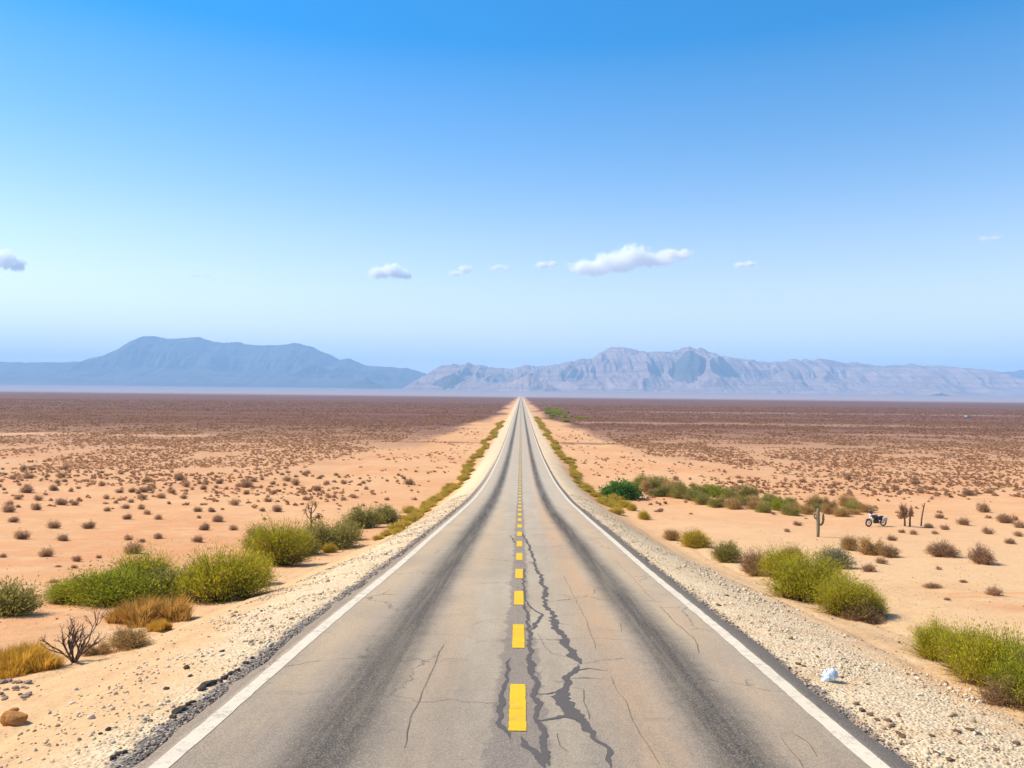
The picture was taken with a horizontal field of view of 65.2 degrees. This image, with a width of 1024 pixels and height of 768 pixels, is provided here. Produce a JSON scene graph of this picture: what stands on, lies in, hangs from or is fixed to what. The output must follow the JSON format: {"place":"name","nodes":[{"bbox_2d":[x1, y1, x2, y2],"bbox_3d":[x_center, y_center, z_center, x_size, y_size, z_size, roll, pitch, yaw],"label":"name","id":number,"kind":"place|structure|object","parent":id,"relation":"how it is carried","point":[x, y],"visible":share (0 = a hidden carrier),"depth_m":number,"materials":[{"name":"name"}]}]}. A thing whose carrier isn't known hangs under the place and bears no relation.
{"place":"outdoors","nodes":[
{"label":"outdoors","id":0,"kind":"place"},
{"bbox_2d":[0,368,407,387],"bbox_3d":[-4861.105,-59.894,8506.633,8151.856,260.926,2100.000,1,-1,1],"label":"foothills","id":1,"kind":"structure","parent":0,"point":[167,377],"depth_m":8232.60,"materials":[{"name":"stone"}]},
{"bbox_2d":[0,336,426,388],"bbox_3d":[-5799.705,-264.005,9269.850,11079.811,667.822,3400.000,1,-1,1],"label":"mountain range","id":2,"kind":"structure","parent":0,"point":[298,362],"depth_m":9102.81,"materials":[{"name":"stone"}]},
{"bbox_2d":[344,379,387,388],"bbox_3d":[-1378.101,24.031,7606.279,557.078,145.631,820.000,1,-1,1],"label":"hillock","id":3,"kind":"structure","parent":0,"point":[364,384],"depth_m":7545.72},
{"bbox_2d":[0,384,1023,767],"bbox_3d":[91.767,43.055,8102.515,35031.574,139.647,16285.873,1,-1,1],"label":"desert ground","id":4,"kind":"structure","parent":0,"point":[910,566],"depth_m":53.43,"materials":[{"name":"sand"}]},
{"bbox_2d":[0,503,17,511],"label":"scrub bush","id":5,"kind":"object","parent":4,"relation":"on","point":[7,508],"visible":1,"depth_m":59.41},
{"bbox_2d":[0,710,27,725],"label":"boulder","id":6,"kind":"object","parent":4,"relation":"on","point":[11,717],"visible":0.97,"depth_m":9.59,"materials":[{"name":"stone"}]},
{"bbox_2d":[12,528,31,538],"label":"scrub bush","id":7,"kind":"object","parent":4,"relation":"on","point":[21,535],"visible":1,"depth_m":42.11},
{"bbox_2d":[0,574,52,618],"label":"leafy bush","id":8,"kind":"object","parent":4,"relation":"on","point":[13,602],"visible":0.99,"depth_m":18.81,"materials":[{"name":"green plant"}]},
{"bbox_2d":[18,484,34,492],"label":"scrub bush","id":9,"kind":"object","parent":4,"relation":"on","point":[27,489],"visible":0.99,"depth_m":79.27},
{"bbox_2d":[0,636,72,678],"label":"dry grass clump","id":10,"kind":"object","parent":4,"relation":"on","point":[21,660],"visible":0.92,"depth_m":13.08,"materials":[{"name":"plant"}]},
{"bbox_2d":[37,545,55,556],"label":"scrub bush","id":11,"kind":"object","parent":4,"relation":"on","point":[48,552],"visible":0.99,"depth_m":34.17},
{"bbox_2d":[45,519,60,528],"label":"scrub bush","id":12,"kind":"object","parent":4,"relation":"on","point":[51,524],"visible":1,"depth_m":48.48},
{"bbox_2d":[37,572,84,603],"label":"leafy bush","id":13,"kind":"object","parent":4,"relation":"on","point":[55,599],"visible":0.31,"depth_m":21.27,"materials":[{"name":"green plant"}]},
{"bbox_2d":[52,497,69,504],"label":"scrub bush","id":14,"kind":"object","parent":4,"relation":"on","point":[60,501],"visible":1,"depth_m":66.93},
{"bbox_2d":[38,605,107,662],"bbox_3d":[-7.361,4.312,13.662,1.112,0.897,0.961,1,-1,1],"label":"bare shrub","id":15,"kind":"object","parent":4,"relation":"on","point":[81,647],"visible":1,"depth_m":13.51,"materials":[{"name":"brown wood"}]},
{"bbox_2d":[79,519,96,528],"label":"scrub bush","id":16,"kind":"object","parent":4,"relation":"on","point":[89,525],"visible":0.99,"depth_m":48.51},
{"bbox_2d":[82,642,112,656],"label":"dry shrub","id":17,"kind":"object","parent":4,"relation":"on","point":[94,650],"visible":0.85,"depth_m":14.20,"materials":[{"name":"plant"}]},
{"bbox_2d":[37,553,185,609],"bbox_3d":[-10.578,5.307,21.340,3.981,1.188,3.242,0,-1,37],"label":"leafy bush","id":18,"kind":"object","parent":4,"relation":"on","point":[109,588],"visible":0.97,"depth_m":20.91,"materials":[{"name":"green plant"}]},
{"bbox_2d":[100,624,156,652],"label":"dry shrub","id":19,"kind":"object","parent":4,"relation":"on","point":[128,638],"visible":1,"depth_m":14.35,"materials":[{"name":"plant"}]},
{"bbox_2d":[121,538,146,554],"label":"scrub bush","id":20,"kind":"object","parent":4,"relation":"on","point":[136,551],"visible":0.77,"depth_m":36.06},
{"bbox_2d":[106,540,181,579],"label":"leafy bush","id":21,"kind":"object","parent":4,"relation":"on","point":[159,562],"visible":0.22,"depth_m":22.77,"materials":[{"name":"green plant"}]},
{"bbox_2d":[102,591,196,627],"bbox_3d":[-8.201,5.071,18.030,2.221,0.701,1.707,1,-1,1],"label":"dry grass clump","id":22,"kind":"object","parent":4,"relation":"on","point":[136,613],"visible":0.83,"depth_m":17.92,"materials":[{"name":"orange plant"}]},
{"bbox_2d":[145,617,174,631],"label":"dry grass clump","id":23,"kind":"object","parent":4,"relation":"on","point":[159,625],"visible":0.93,"depth_m":16.59,"materials":[{"name":"plant"}]},
{"bbox_2d":[141,561,195,601],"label":"leafy bush","id":24,"kind":"object","parent":4,"relation":"on","point":[170,575],"visible":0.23,"depth_m":21.92,"materials":[{"name":"green plant"}]},
{"bbox_2d":[163,532,286,604],"bbox_3d":[-8.066,5.058,21.980,3.430,1.881,2.879,1,-1,-5],"label":"leafy bush","id":25,"kind":"object","parent":4,"relation":"on","point":[216,581],"visible":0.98,"depth_m":21.74,"materials":[{"name":"green plant"}]},
{"bbox_2d":[238,478,254,487],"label":"scrub bush","id":26,"kind":"object","parent":4,"relation":"on","point":[242,484],"visible":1,"depth_m":89.19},
{"bbox_2d":[238,522,267,550],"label":"leafy bush","id":27,"kind":"object","parent":4,"relation":"on","point":[249,530],"visible":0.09,"depth_m":38.12,"materials":[{"name":"green plant"}]},
{"bbox_2d":[234,543,280,582],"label":"leafy bush","id":28,"kind":"object","parent":4,"relation":"on","point":[270,570],"visible":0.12,"depth_m":25.60,"materials":[{"name":"green plant"}]},
{"bbox_2d":[231,513,321,566],"bbox_3d":[-9.460,6.297,32.662,3.877,2.287,3.480,1,-1,1],"label":"leafy bush","id":29,"kind":"object","parent":4,"relation":"on","point":[286,547],"visible":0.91,"depth_m":32.11,"materials":[{"name":"green plant"}]},
{"bbox_2d":[293,526,322,555],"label":"leafy bush","id":30,"kind":"object","parent":4,"relation":"on","point":[316,548],"visible":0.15,"depth_m":36.99,"materials":[{"name":"green plant"}]},
{"bbox_2d":[302,499,323,529],"bbox_3d":[-11.471,7.660,46.055,1.366,2.039,0.576,1,-1,1],"label":"bare sapling","id":31,"kind":"object","parent":4,"relation":"on","point":[318,516],"visible":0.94,"depth_m":46.02,"materials":[{"name":"plant"}]},
{"bbox_2d":[320,542,338,552],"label":"dry shrub","id":32,"kind":"object","parent":4,"relation":"on","point":[329,547],"visible":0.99,"depth_m":37.78,"materials":[{"name":"yellow plant"}]},
{"bbox_2d":[299,515,365,549],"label":"leafy bush","id":33,"kind":"object","parent":4,"relation":"on","point":[342,536],"visible":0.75,"depth_m":39.70,"materials":[{"name":"green plant"}]},
{"bbox_2d":[329,519,366,540],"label":"leafy bush","id":34,"kind":"object","parent":4,"relation":"on","point":[356,524],"visible":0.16,"depth_m":44.11,"materials":[{"name":"green plant"}]},
{"bbox_2d":[334,503,389,528],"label":"leafy bush","id":35,"kind":"object","parent":4,"relation":"on","point":[369,519],"visible":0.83,"depth_m":50.32,"materials":[{"name":"green plant"}]},
{"bbox_2d":[371,503,402,523],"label":"leafy bush","id":36,"kind":"object","parent":4,"relation":"on","point":[392,515],"visible":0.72,"depth_m":53.91,"materials":[{"name":"green plant"}]},
{"bbox_2d":[386,520,407,531],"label":"verge shrub","id":37,"kind":"object","parent":4,"relation":"on","point":[398,524],"visible":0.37,"depth_m":44.68,"materials":[{"name":"yellow plant"}]},
{"bbox_2d":[402,505,413,513],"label":"verge shrub","id":38,"kind":"object","parent":4,"relation":"on","point":[409,508],"visible":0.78,"depth_m":62.51,"materials":[{"name":"yellow plant"}]},
{"bbox_2d":[400,514,422,522],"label":"verge shrub","id":39,"kind":"object","parent":4,"relation":"on","point":[411,518],"visible":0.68,"depth_m":50.11,"materials":[{"name":"yellow plant"}]},
{"bbox_2d":[0,398,1023,520],"bbox_3d":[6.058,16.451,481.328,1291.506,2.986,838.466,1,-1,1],"label":"distant scrub","id":40,"kind":"object","parent":4,"relation":"on","point":[303,491],"visible":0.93,"depth_m":192.53,"materials":[{"name":"plant"}]},
{"bbox_2d":[0,493,1023,767],"bbox_3d":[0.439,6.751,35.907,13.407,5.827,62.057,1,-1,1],"label":"gravel","id":41,"kind":"structure","parent":4,"relation":"on","point":[738,587],"depth_m":12.77,"materials":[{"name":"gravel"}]},
{"bbox_2d":[607,505,624,514],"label":"verge shrub","id":42,"kind":"object","parent":4,"relation":"on","point":[616,510],"visible":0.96,"depth_m":61.57,"materials":[{"name":"yellow plant"}]},
{"bbox_2d":[593,478,645,500],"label":"leafy bush","id":43,"kind":"object","parent":4,"relation":"on","point":[626,489],"visible":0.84,"depth_m":79.96,"materials":[{"name":"green plant"}]},
{"bbox_2d":[632,473,648,487],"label":"belt shrub","id":44,"kind":"object","parent":4,"relation":"on","point":[639,479],"visible":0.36,"depth_m":92.08,"materials":[{"name":"green plant"}]},
{"bbox_2d":[637,509,650,519],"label":"verge tuft","id":45,"kind":"object","parent":4,"relation":"on","point":[643,514],"visible":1,"depth_m":59.33,"materials":[{"name":"yellow plant"}]},
{"bbox_2d":[638,479,653,491],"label":"belt shrub","id":46,"kind":"object","parent":4,"relation":"on","point":[646,486],"visible":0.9,"depth_m":87.88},
{"bbox_2d":[645,475,663,488],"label":"belt shrub","id":47,"kind":"object","parent":4,"relation":"on","point":[654,483],"visible":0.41,"depth_m":88.65,"materials":[{"name":"green plant"}]},
{"bbox_2d":[646,486,662,496],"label":"belt shrub","id":48,"kind":"object","parent":4,"relation":"on","point":[655,493],"visible":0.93,"depth_m":83.14,"materials":[{"name":"green plant"}]},
{"bbox_2d":[660,527,681,540],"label":"dry shrub","id":49,"kind":"object","parent":4,"relation":"on","point":[672,534],"visible":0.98,"depth_m":46.08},
{"bbox_2d":[667,480,688,498],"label":"belt shrub","id":50,"kind":"object","parent":4,"relation":"on","point":[678,492],"visible":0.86,"depth_m":81.45,"materials":[{"name":"green plant"}]},
{"bbox_2d":[682,488,703,499],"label":"belt shrub","id":51,"kind":"object","parent":4,"relation":"on","point":[689,492],"visible":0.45,"depth_m":79.27,"materials":[{"name":"green plant"}]},
{"bbox_2d":[673,527,716,548],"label":"dry shrub","id":52,"kind":"object","parent":4,"relation":"on","point":[695,539],"visible":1,"depth_m":42.50,"materials":[{"name":"yellow plant"}]},
{"bbox_2d":[687,481,708,493],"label":"belt shrub","id":53,"kind":"object","parent":4,"relation":"on","point":[697,487],"visible":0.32,"depth_m":83.56,"materials":[{"name":"green plant"}]},
{"bbox_2d":[688,490,710,500],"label":"belt shrub","id":54,"kind":"object","parent":4,"relation":"on","point":[695,495],"visible":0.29,"depth_m":78.35,"materials":[{"name":"green plant"}]},
{"bbox_2d":[692,493,709,504],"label":"belt shrub","id":55,"kind":"object","parent":4,"relation":"on","point":[702,499],"visible":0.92,"depth_m":74.70,"materials":[{"name":"green plant"}]},
{"bbox_2d":[700,483,725,496],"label":"leafy bush","id":56,"kind":"object","parent":4,"relation":"on","point":[714,490],"visible":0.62,"depth_m":83.97,"materials":[{"name":"green plant"}]},
{"bbox_2d":[704,494,726,507],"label":"belt shrub","id":57,"kind":"object","parent":4,"relation":"on","point":[714,503],"visible":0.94,"depth_m":71.18,"materials":[{"name":"green plant"}]},
{"bbox_2d":[707,540,744,562],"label":"dry shrub","id":58,"kind":"object","parent":4,"relation":"on","point":[727,553],"visible":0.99,"depth_m":35.78,"materials":[{"name":"green plant"}]},
{"bbox_2d":[721,487,738,498],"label":"belt shrub","id":59,"kind":"object","parent":4,"relation":"on","point":[729,492],"visible":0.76,"depth_m":81.25,"materials":[{"name":"green plant"}]},
{"bbox_2d":[721,495,744,509],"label":"belt shrub","id":60,"kind":"object","parent":4,"relation":"on","point":[732,503],"visible":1,"depth_m":69.66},
{"bbox_2d":[732,494,751,505],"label":"belt shrub","id":61,"kind":"object","parent":4,"relation":"on","point":[747,498],"visible":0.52,"depth_m":73.30,"materials":[{"name":"green plant"}]},
{"bbox_2d":[735,483,761,497],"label":"belt shrub","id":62,"kind":"object","parent":4,"relation":"on","point":[749,491],"visible":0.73,"depth_m":81.88,"materials":[{"name":"green plant"}]},
{"bbox_2d":[735,545,768,576],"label":"dry shrub","id":63,"kind":"object","parent":4,"relation":"on","point":[746,566],"visible":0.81,"depth_m":30.52,"materials":[{"name":"plant"}]},
{"bbox_2d":[744,499,765,508],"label":"belt shrub","id":64,"kind":"object","parent":4,"relation":"on","point":[753,503],"visible":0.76,"depth_m":69.33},
{"bbox_2d":[754,500,772,512],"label":"belt shrub","id":65,"kind":"object","parent":4,"relation":"on","point":[763,507],"visible":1,"depth_m":65.88,"materials":[{"name":"green plant"}]},
{"bbox_2d":[769,496,789,510],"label":"leafy bush","id":66,"kind":"object","parent":4,"relation":"on","point":[777,502],"visible":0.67,"depth_m":68.76,"materials":[{"name":"green plant"}]},
{"bbox_2d":[749,539,811,580],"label":"leafy bush","id":67,"kind":"object","parent":4,"relation":"on","point":[783,554],"visible":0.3,"depth_m":28.44,"materials":[{"name":"green plant"}]},
{"bbox_2d":[778,503,801,515],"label":"belt shrub","id":68,"kind":"object","parent":4,"relation":"on","point":[788,510],"visible":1,"depth_m":64.45,"materials":[{"name":"green plant"}]},
{"bbox_2d":[797,503,816,514],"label":"belt shrub","id":69,"kind":"object","parent":4,"relation":"on","point":[805,509],"visible":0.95,"depth_m":65.82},
{"bbox_2d":[753,539,867,603],"bbox_3d":[8.443,5.397,22.887,3.391,1.748,2.846,1,-1,-11],"label":"leafy bush","id":70,"kind":"object","parent":4,"relation":"on","point":[797,586],"visible":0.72,"depth_m":22.72,"materials":[{"name":"green plant"}]},
{"bbox_2d":[803,493,820,506],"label":"belt shrub","id":71,"kind":"object","parent":4,"relation":"on","point":[813,499],"visible":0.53,"depth_m":70.77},
{"bbox_2d":[813,508,824,536],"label":"column cactus","id":72,"kind":"object","parent":4,"relation":"on","point":[817,518],"depth_m":48.08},
{"bbox_2d":[820,496,837,507],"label":"belt shrub","id":73,"kind":"object","parent":4,"relation":"on","point":[829,504],"visible":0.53,"depth_m":70.72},
{"bbox_2d":[818,503,840,514],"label":"belt shrub","id":74,"kind":"object","parent":4,"relation":"on","point":[827,510],"visible":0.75,"depth_m":66.38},
{"bbox_2d":[821,668,838,681],"bbox_3d":[4.427,4.059,11.159,0.238,0.181,0.202,0,-1,12],"label":"plastic bag","id":75,"kind":"object","parent":4,"relation":"on","point":[830,675],"visible":0.99,"depth_m":11.10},
{"bbox_2d":[805,541,860,568],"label":"leafy bush","id":76,"kind":"object","parent":4,"relation":"on","point":[840,556],"visible":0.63,"depth_m":33.23,"materials":[{"name":"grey plant"}]},
{"bbox_2d":[831,506,854,516],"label":"belt shrub","id":77,"kind":"object","parent":4,"relation":"on","point":[841,512],"visible":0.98,"depth_m":64.02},
{"bbox_2d":[800,567,889,621],"bbox_3d":[8.220,5.176,19.890,2.090,1.261,2.328,0,-1,22],"label":"leafy bush","id":78,"kind":"object","parent":4,"relation":"on","point":[837,594],"visible":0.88,"depth_m":19.62,"materials":[{"name":"green plant"}]},
{"bbox_2d":[835,494,857,506],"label":"belt shrub","id":79,"kind":"object","parent":4,"relation":"on","point":[842,501],"visible":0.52,"depth_m":74.67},
{"bbox_2d":[838,534,859,550],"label":"dry shrub","id":80,"kind":"object","parent":4,"relation":"on","point":[849,543],"visible":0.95,"depth_m":41.34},
{"bbox_2d":[843,501,860,508],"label":"belt shrub","id":81,"kind":"object","parent":4,"relation":"on","point":[852,505],"visible":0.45,"depth_m":68.91,"materials":[{"name":"green plant"}]},
{"bbox_2d":[837,598,887,624],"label":"dry shrub","id":82,"kind":"object","parent":4,"relation":"on","point":[873,616],"visible":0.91,"depth_m":19.17,"materials":[{"name":"plant"}]},
{"bbox_2d":[855,502,877,512],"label":"belt shrub","id":83,"kind":"object","parent":4,"relation":"on","point":[866,508],"visible":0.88,"depth_m":67.74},
{"bbox_2d":[860,562,876,571],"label":"scrub bush","id":84,"kind":"object","parent":4,"relation":"on","point":[867,567],"visible":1,"depth_m":31.89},
{"bbox_2d":[855,535,885,555],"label":"dry shrub","id":85,"kind":"object","parent":4,"relation":"on","point":[867,547],"visible":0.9,"depth_m":39.76,"materials":[{"name":"plant"}]},
{"bbox_2d":[865,510,887,526],"bbox_3d":[25.762,9.500,56.612,1.817,1.165,0.780,1,-1,-17],"label":"parked motorcycle","id":86,"kind":"object","parent":4,"relation":"on","point":[877,518],"visible":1,"depth_m":56.50,"materials":[{"name":"metal"}]},
{"bbox_2d":[863,580,892,617],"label":"leafy bush","id":87,"kind":"object","parent":4,"relation":"on","point":[881,605],"visible":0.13,"depth_m":19.86,"materials":[{"name":"green plant"}]},
{"bbox_2d":[875,543,900,557],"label":"dry shrub","id":88,"kind":"object","parent":4,"relation":"on","point":[887,551],"visible":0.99,"depth_m":38.53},
{"bbox_2d":[897,502,914,526],"bbox_3d":[28.048,9.259,57.047,1.213,1.789,0.840,1,-1,1],"label":"tree","id":89,"kind":"object","parent":4,"relation":"on","point":[903,512],"visible":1,"depth_m":56.99,"materials":[{"name":"plant"}]},
{"bbox_2d":[899,608,961,661],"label":"leafy bush","id":90,"kind":"object","parent":4,"relation":"on","point":[922,637],"visible":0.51,"depth_m":14.37,"materials":[{"name":"green plant"}]},
{"bbox_2d":[922,581,946,588],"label":"scrub bush","id":91,"kind":"object","parent":4,"relation":"on","point":[931,585],"visible":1,"depth_m":26.95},
{"bbox_2d":[922,537,962,557],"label":"dry shrub","id":92,"kind":"object","parent":4,"relation":"on","point":[941,549],"visible":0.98,"depth_m":38.51,"materials":[{"name":"plant"}]},
{"bbox_2d":[955,516,971,524],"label":"scrub bush","id":93,"kind":"object","parent":4,"relation":"on","point":[962,522],"visible":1,"depth_m":58.72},
{"bbox_2d":[925,615,1016,677],"bbox_3d":[7.436,4.276,12.980,1.548,1.075,1.724,1,-1,-7],"label":"leafy bush","id":94,"kind":"object","parent":4,"relation":"on","point":[948,648],"visible":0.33,"depth_m":13.04,"materials":[{"name":"green plant"}]},
{"bbox_2d":[964,542,999,564],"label":"dry shrub","id":95,"kind":"object","parent":4,"relation":"on","point":[980,556],"visible":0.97,"depth_m":35.76,"materials":[{"name":"plant"}]},
{"bbox_2d":[975,501,989,512],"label":"scrub bush","id":96,"kind":"object","parent":4,"relation":"on","point":[983,507],"visible":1,"depth_m":69.15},
{"bbox_2d":[941,616,1023,690],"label":"leafy bush","id":97,"kind":"object","parent":4,"relation":"on","point":[969,664],"visible":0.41,"depth_m":12.11,"materials":[{"name":"green plant"}]},
{"bbox_2d":[963,626,1023,711],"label":"leafy bush","id":98,"kind":"object","parent":4,"relation":"on","point":[1016,666],"visible":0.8,"depth_m":11.40,"materials":[{"name":"green plant"}]},
{"bbox_2d":[983,584,1004,595],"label":"scrub bush","id":99,"kind":"object","parent":4,"relation":"on","point":[994,591],"visible":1,"depth_m":24.65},
{"bbox_2d":[967,668,1023,711],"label":"dry shrub","id":100,"kind":"object","parent":4,"relation":"on","point":[999,698],"visible":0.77,"depth_m":11.14,"materials":[{"name":"plant"}]},
{"bbox_2d":[996,511,1014,522],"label":"scrub bush","id":101,"kind":"object","parent":4,"relation":"on","point":[1003,519],"visible":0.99,"depth_m":60.12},
{"bbox_2d":[0,0,1023,373],"label":"sky","id":102,"kind":"structure","parent":0,"point":[424,186],"materials":[{"name":"blue"}]},
{"bbox_2d":[112,397,929,767],"bbox_3d":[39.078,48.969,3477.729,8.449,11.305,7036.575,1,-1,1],"label":"road","id":103,"kind":"structure","parent":0,"point":[520,609],"depth_m":11.07,"materials":[{"name":"asphalt"}]},
{"bbox_2d":[496,374,560,390],"bbox_3d":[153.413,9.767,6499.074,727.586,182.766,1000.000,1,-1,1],"label":"foothills","id":104,"kind":"structure","parent":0,"point":[527,382],"depth_m":6312.24,"materials":[{"name":"stone"}]},
{"bbox_2d":[403,346,1023,395],"bbox_3d":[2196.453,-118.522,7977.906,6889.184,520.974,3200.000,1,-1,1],"label":"mountain range","id":105,"kind":"structure","parent":0,"point":[618,369],"depth_m":7456.03,"materials":[{"name":"stone"}]},
{"bbox_2d":[432,373,466,389],"bbox_3d":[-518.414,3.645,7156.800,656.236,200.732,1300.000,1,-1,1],"label":"mountain spur","id":106,"kind":"structure","parent":105,"relation":"attached to","point":[452,381],"depth_m":6937.53,"materials":[{"name":"stone"}]},
{"bbox_2d":[673,350,705,382],"bbox_3d":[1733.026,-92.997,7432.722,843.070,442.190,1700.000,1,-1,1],"label":"mountain spur","id":107,"kind":"structure","parent":105,"relation":"attached to","point":[690,366],"depth_m":7241.69,"materials":[{"name":"stone"}]},
{"bbox_2d":[772,369,813,391],"bbox_3d":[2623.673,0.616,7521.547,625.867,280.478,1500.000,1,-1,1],"label":"mountain spur","id":108,"kind":"structure","parent":105,"relation":"attached to","point":[791,379],"depth_m":7397.63,"materials":[{"name":"stone"}]},
{"bbox_2d":[1001,370,1023,378],"bbox_3d":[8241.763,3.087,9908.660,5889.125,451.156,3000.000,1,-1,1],"label":"mountain range","id":109,"kind":"structure","parent":0,"point":[1019,374],"depth_m":9967.58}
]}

